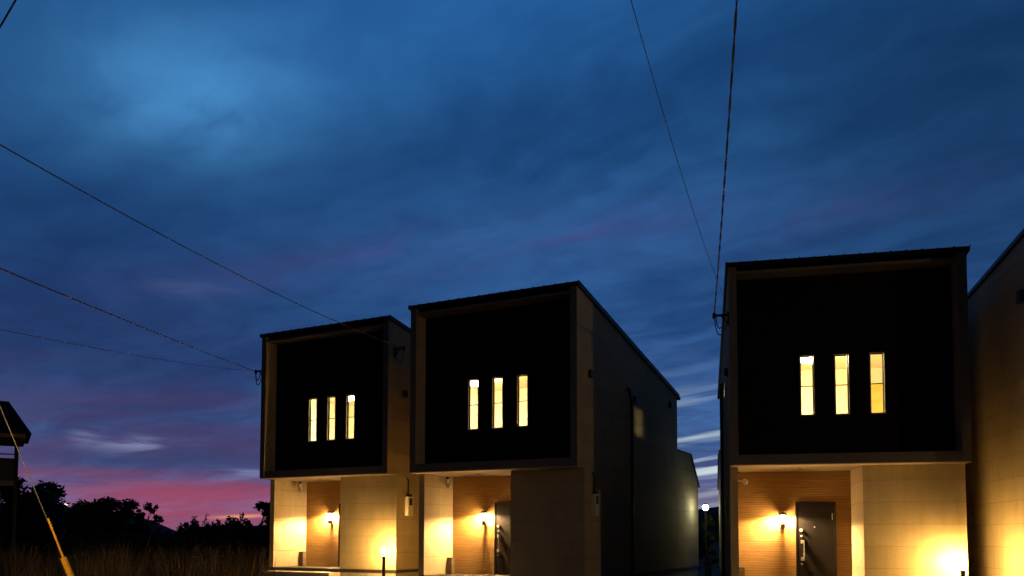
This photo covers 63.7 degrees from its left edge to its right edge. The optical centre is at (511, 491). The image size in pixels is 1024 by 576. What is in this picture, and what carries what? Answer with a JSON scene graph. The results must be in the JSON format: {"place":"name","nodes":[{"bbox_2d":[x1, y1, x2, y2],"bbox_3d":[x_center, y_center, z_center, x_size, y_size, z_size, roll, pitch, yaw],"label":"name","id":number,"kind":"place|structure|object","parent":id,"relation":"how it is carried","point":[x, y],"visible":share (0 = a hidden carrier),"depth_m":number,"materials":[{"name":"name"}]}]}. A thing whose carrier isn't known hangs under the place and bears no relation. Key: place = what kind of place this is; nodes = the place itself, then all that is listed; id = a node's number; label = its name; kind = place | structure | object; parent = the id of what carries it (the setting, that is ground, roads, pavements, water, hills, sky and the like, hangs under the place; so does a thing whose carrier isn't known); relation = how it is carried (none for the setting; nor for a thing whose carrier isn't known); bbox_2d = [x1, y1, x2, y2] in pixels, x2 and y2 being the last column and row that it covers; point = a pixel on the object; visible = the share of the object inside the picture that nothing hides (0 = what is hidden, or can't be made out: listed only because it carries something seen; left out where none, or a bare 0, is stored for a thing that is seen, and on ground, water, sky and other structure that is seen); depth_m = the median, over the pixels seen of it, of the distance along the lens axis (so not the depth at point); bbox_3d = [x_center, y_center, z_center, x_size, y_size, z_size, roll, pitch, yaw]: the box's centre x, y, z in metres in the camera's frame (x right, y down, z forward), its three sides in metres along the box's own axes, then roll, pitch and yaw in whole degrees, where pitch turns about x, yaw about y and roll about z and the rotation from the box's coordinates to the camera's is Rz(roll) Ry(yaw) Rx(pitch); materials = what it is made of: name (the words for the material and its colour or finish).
{"place":"outdoors","nodes":[
{"label":"outdoors","id":0,"kind":"place"},
{"bbox_2d":[0,401,31,561],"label":"veranda house","id":1,"kind":"structure","parent":0,"point":[20,432],"depth_m":32.36,"materials":[{"name":"metal"}]},
{"bbox_2d":[205,547,228,575],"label":"weed","id":2,"kind":"object","parent":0,"point":[215,560],"visible":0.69,"depth_m":14.96,"materials":[{"name":"brown plant"}]},
{"bbox_2d":[0,505,718,541],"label":"hills","id":3,"kind":"structure","parent":0,"point":[713,512],"depth_m":246.62,"materials":[{"name":"black plant"}]},
{"bbox_2d":[142,541,719,567],"bbox_3d":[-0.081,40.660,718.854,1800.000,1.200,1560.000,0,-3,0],"label":"ground","id":4,"kind":"structure","parent":0,"point":[715,545],"depth_m":54.32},
{"bbox_2d":[0,528,48,560],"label":"shrub","id":5,"kind":"object","parent":4,"relation":"on","point":[23,534],"visible":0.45,"depth_m":41.26,"materials":[{"name":"green plant"}]},
{"bbox_2d":[0,476,74,538],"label":"tree","id":6,"kind":"object","parent":4,"relation":"on","point":[30,516],"visible":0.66,"depth_m":44.02,"materials":[{"name":"green plant"}]},
{"bbox_2d":[6,527,81,561],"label":"shrub","id":7,"kind":"object","parent":4,"relation":"on","point":[63,536],"visible":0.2,"depth_m":41.82,"materials":[{"name":"green plant"}]},
{"bbox_2d":[40,534,115,559],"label":"shrub","id":8,"kind":"object","parent":4,"relation":"on","point":[76,542],"visible":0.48,"depth_m":41.28,"materials":[{"name":"green plant"}]},
{"bbox_2d":[60,499,107,540],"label":"tree","id":9,"kind":"object","parent":4,"relation":"on","point":[85,512],"visible":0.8,"depth_m":59.77,"materials":[{"name":"green plant"}]},
{"bbox_2d":[90,496,139,540],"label":"tree","id":10,"kind":"object","parent":4,"relation":"on","point":[107,505],"visible":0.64,"depth_m":72.91,"materials":[{"name":"green plant"}]},
{"bbox_2d":[95,529,147,558],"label":"shrub","id":11,"kind":"object","parent":4,"relation":"on","point":[122,541],"visible":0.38,"depth_m":47.19,"materials":[{"name":"green plant"}]},
{"bbox_2d":[0,526,286,575],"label":"tall grass","id":12,"kind":"structure","parent":4,"relation":"on","point":[112,563],"depth_m":17.01,"materials":[{"name":"brown plant"}]},
{"bbox_2d":[129,501,164,536],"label":"tree","id":13,"kind":"object","parent":4,"relation":"on","point":[141,527],"visible":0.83,"depth_m":55.76,"materials":[{"name":"green plant"}]},
{"bbox_2d":[140,527,173,559],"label":"shrub","id":14,"kind":"object","parent":4,"relation":"on","point":[152,538],"visible":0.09,"depth_m":45.41,"materials":[{"name":"green plant"}]},
{"bbox_2d":[149,528,197,558],"bbox_3d":[-15.783,2.815,38.915,2.536,2.292,2.402,0,-3,0],"label":"shrub","id":15,"kind":"object","parent":4,"relation":"on","point":[178,538],"visible":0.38,"depth_m":38.40,"materials":[{"name":"green plant"}]},
{"bbox_2d":[173,516,196,536],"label":"shrub","id":16,"kind":"object","parent":4,"relation":"on","point":[181,528],"visible":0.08,"depth_m":41.67,"materials":[{"name":"green plant"}]},
{"bbox_2d":[188,526,205,559],"bbox_3d":[-14.400,2.832,39.504,2.564,2.392,2.800,0,-3,0],"label":"shrub","id":17,"kind":"object","parent":4,"relation":"on","point":[199,542],"visible":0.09,"depth_m":38.73,"materials":[{"name":"green plant"}]},
{"bbox_2d":[186,514,210,537],"bbox_3d":[-15.055,2.547,39.919,1.697,3.070,1.701,2,-4,-32],"label":"shrub","id":18,"kind":"object","parent":4,"relation":"on","point":[193,529],"visible":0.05,"depth_m":39.79,"materials":[{"name":"green plant"}]},
{"bbox_2d":[192,556,208,574],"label":"weed","id":19,"kind":"object","parent":4,"relation":"on","point":[206,560],"visible":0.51,"depth_m":15.46,"materials":[{"name":"brown plant"}]},
{"bbox_2d":[200,518,235,563],"bbox_3d":[-13.459,2.525,37.916,1.728,2.672,1.798,-2,-4,31],"label":"shrub","id":20,"kind":"object","parent":4,"relation":"on","point":[215,532],"visible":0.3,"depth_m":37.64,"materials":[{"name":"green plant"}]},
{"bbox_2d":[213,526,246,564],"bbox_3d":[-11.791,2.630,35.871,2.447,2.308,2.211,0,-3,0],"label":"shrub","id":21,"kind":"object","parent":4,"relation":"on","point":[231,539],"visible":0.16,"depth_m":35.48,"materials":[{"name":"green plant"}]},
{"bbox_2d":[224,512,244,532],"bbox_3d":[-13.394,2.525,39.905,1.760,3.123,1.727,1,-3,-15],"label":"shrub","id":22,"kind":"object","parent":4,"relation":"on","point":[236,524],"visible":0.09,"depth_m":39.76,"materials":[{"name":"green plant"}]},
{"bbox_2d":[237,518,260,536],"bbox_3d":[-11.871,2.483,36.911,1.619,2.600,1.834,0,-3,0],"label":"shrub","id":23,"kind":"object","parent":4,"relation":"on","point":[245,523],"visible":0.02,"depth_m":36.57,"materials":[{"name":"green plant"}]},
{"bbox_2d":[232,523,269,569],"bbox_3d":[-10.673,2.526,34.891,2.314,2.463,2.076,0,-3,0],"label":"shrub","id":24,"kind":"object","parent":4,"relation":"on","point":[254,534],"visible":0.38,"depth_m":34.48,"materials":[{"name":"green plant"}]},
{"bbox_2d":[240,501,269,532],"bbox_3d":[-11.302,1.857,36.963,1.753,3.223,1.720,0,-3,0],"label":"tree","id":25,"kind":"object","parent":4,"relation":"on","point":[265,506],"visible":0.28,"depth_m":36.70,"materials":[{"name":"green plant"}]},
{"bbox_2d":[698,530,715,562],"bbox_3d":[8.628,2.760,39.868,1.974,1.821,1.723,-2,-4,33],"label":"tree","id":26,"kind":"object","parent":4,"relation":"on","point":[701,549],"visible":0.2,"depth_m":39.70,"materials":[{"name":"green plant"}]},
{"bbox_2d":[965,228,1023,575],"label":"house","id":27,"kind":"structure","parent":4,"relation":"on","point":[994,472],"depth_m":16.95,"materials":[{"name":"beige"}]},
{"bbox_2d":[0,0,1023,530],"label":"sky","id":28,"kind":"structure","parent":0,"point":[347,160],"materials":[{"name":"blue"}]},
{"bbox_3d":[15.495,2.623,20.390,49.000,0.001,39.000,0,-3,0],"label":"gravel yard","id":29,"kind":"object","parent":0,"visible":0},
{"bbox_2d":[255,314,418,575],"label":"box house","id":30,"kind":"structure","parent":29,"relation":"on","point":[335,446],"depth_m":23.59,"materials":[{"name":"black"}]},
{"bbox_2d":[0,268,255,371],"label":"overhead cable","id":31,"kind":"object","parent":30,"relation":"attached to","point":[108,313],"visible":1,"depth_m":12.14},
{"bbox_2d":[299,552,305,565],"bbox_3d":[-6.476,2.130,25.523,0.148,0.530,0.158,-1,-3,27],"label":"porch post","id":32,"kind":"object","parent":30,"relation":"on","point":[302,558],"visible":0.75,"depth_m":25.47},
{"bbox_2d":[308,397,316,441],"bbox_3d":[-5.802,-2.097,24.134,0.298,1.288,0.108,-1,-3,27],"label":"window","id":33,"kind":"structure","parent":30,"relation":"in","point":[310,399],"depth_m":24.16,"materials":[{"name":"yellow glass"}]},
{"bbox_2d":[327,396,335,440],"bbox_3d":[-5.190,-2.113,23.816,0.298,1.288,0.108,-1,-3,27],"label":"window","id":34,"kind":"structure","parent":30,"relation":"in","point":[328,397],"depth_m":23.85,"materials":[{"name":"yellow glass"}]},
{"bbox_2d":[339,529,339,565],"bbox_3d":[-4.915,1.382,25.018,0.792,1.951,0.021,-1,-3,27],"label":"front door","id":35,"kind":"structure","parent":30,"relation":"in","point":[339,529],"depth_m":25.17,"materials":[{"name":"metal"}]},
{"bbox_2d":[346,394,354,438],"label":"window","id":36,"kind":"structure","parent":30,"relation":"in","point":[347,395],"depth_m":23.53,"materials":[{"name":"yellow glass"}]},
{"bbox_2d":[382,546,385,575],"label":"bollard lamp","id":37,"kind":"object","parent":29,"relation":"on","point":[383,560],"visible":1,"depth_m":21.99,"materials":[{"name":"black glass"}]},
{"bbox_2d":[408,280,699,575],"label":"box house","id":38,"kind":"structure","parent":29,"relation":"on","point":[543,430],"depth_m":20.88,"materials":[{"name":"black paint"}]},
{"bbox_2d":[447,557,454,573],"bbox_3d":[-1.644,2.040,22.164,0.148,0.530,0.158,-1,-3,27],"label":"porch post","id":39,"kind":"object","parent":38,"relation":"on","point":[450,565],"visible":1,"depth_m":22.11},
{"bbox_2d":[468,379,478,429],"bbox_3d":[-0.957,-2.187,20.781,0.298,1.288,0.108,-1,-3,27],"label":"window","id":40,"kind":"structure","parent":38,"relation":"in","point":[469,380],"depth_m":20.82,"materials":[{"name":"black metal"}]},
{"bbox_2d":[492,376,502,428],"bbox_3d":[-0.342,-2.203,20.467,0.298,1.288,0.108,-1,-3,27],"label":"window","id":41,"kind":"structure","parent":38,"relation":"in","point":[493,378],"depth_m":20.50,"materials":[{"name":"black metal"}]},
{"bbox_2d":[495,504,510,574],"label":"front door","id":42,"kind":"structure","parent":38,"relation":"in","point":[503,511],"depth_m":21.74,"materials":[{"name":"metal"}]},
{"bbox_2d":[517,374,527,426],"bbox_3d":[0.272,-2.218,20.156,0.298,1.288,0.108,-1,-3,27],"label":"window","id":43,"kind":"structure","parent":38,"relation":"in","point":[518,376],"depth_m":20.18,"materials":[{"name":"glass"}]},
{"bbox_2d":[703,503,708,575],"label":"alley lamp","id":44,"kind":"object","parent":29,"relation":"on","point":[705,507],"visible":1,"depth_m":27.53,"materials":[{"name":"black"}]},
{"bbox_2d":[701,515,719,575],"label":"tree","id":45,"kind":"object","parent":29,"relation":"on","point":[710,539],"visible":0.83,"depth_m":29.23,"materials":[{"name":"green plant"}]},
{"bbox_2d":[712,245,971,575],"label":"box house","id":46,"kind":"structure","parent":29,"relation":"on","point":[843,395],"depth_m":17.29,"materials":[{"name":"black"}]},
{"bbox_2d":[631,0,725,300],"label":"overhead cable","id":47,"kind":"object","parent":46,"relation":"attached to","point":[669,134],"visible":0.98,"depth_m":10.49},
{"bbox_2d":[739,567,744,575],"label":"porch post","id":48,"kind":"object","parent":46,"relation":"on","point":[741,571],"visible":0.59,"depth_m":18.57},
{"bbox_2d":[799,355,814,415],"bbox_3d":[6.245,-2.237,17.465,0.298,1.288,0.108,-1,-3,13],"label":"window","id":49,"kind":"structure","parent":46,"relation":"in","point":[802,356],"depth_m":17.44,"materials":[{"name":"yellow glass"}]},
{"bbox_2d":[797,504,834,575],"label":"front door","id":50,"kind":"structure","parent":46,"relation":"in","point":[815,522],"depth_m":18.53,"materials":[{"name":"metal"}]},
{"bbox_2d":[834,353,849,414],"bbox_3d":[6.918,-2.244,17.312,0.298,1.288,0.108,-1,-3,13],"label":"window","id":51,"kind":"structure","parent":46,"relation":"in","point":[847,354],"depth_m":17.29,"materials":[{"name":"black metal"}]},
{"bbox_2d":[871,384,882,412],"bbox_3d":[8.949,-1.646,20.094,0.800,1.978,0.050,-1,-3,13],"label":"interior door","id":52,"kind":"structure","parent":46,"relation":"in","point":[876,389],"depth_m":20.11,"materials":[{"name":"yellow wood"}]},
{"bbox_2d":[869,352,885,413],"bbox_3d":[7.590,-2.251,17.160,0.298,1.288,0.108,-1,-3,13],"label":"window","id":53,"kind":"structure","parent":46,"relation":"in","point":[870,353],"depth_m":17.14,"materials":[{"name":"black metal"}]},
{"bbox_2d":[960,557,965,575],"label":"bollard lamp","id":54,"kind":"object","parent":29,"relation":"on","point":[962,567],"visible":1,"depth_m":16.20,"materials":[{"name":"white glass"}]},
{"label":"road","id":55,"kind":"structure","parent":0,"visible":0},
{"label":"utility pole","id":56,"kind":"object","parent":55,"relation":"on","visible":0},
{"bbox_2d":[0,406,73,575],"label":"guy wire","id":57,"kind":"object","parent":56,"relation":"attached to","point":[66,566],"visible":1,"depth_m":6.98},
{"bbox_2d":[0,329,250,370],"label":"overhead cable","id":58,"kind":"object","parent":56,"relation":"attached to","point":[108,350],"visible":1,"depth_m":12.11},
{"bbox_2d":[0,144,402,347],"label":"overhead cable","id":59,"kind":"object","parent":56,"relation":"attached to","point":[171,239],"visible":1,"depth_m":12.54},
{"bbox_3d":[-1.492,-3.834,-7.941,1.400,9.800,0.330,0,-3,0],"label":"utility pole","id":60,"kind":"object","parent":55,"relation":"on","visible":0},
{"bbox_2d":[0,0,16,27],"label":"overhead cable","id":61,"kind":"object","parent":60,"relation":"attached to","point":[7,14],"visible":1,"depth_m":9.58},
{"bbox_2d":[714,0,737,314],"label":"overhead cable","id":62,"kind":"object","parent":60,"relation":"attached to","point":[731,78],"visible":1,"depth_m":10.58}
]}

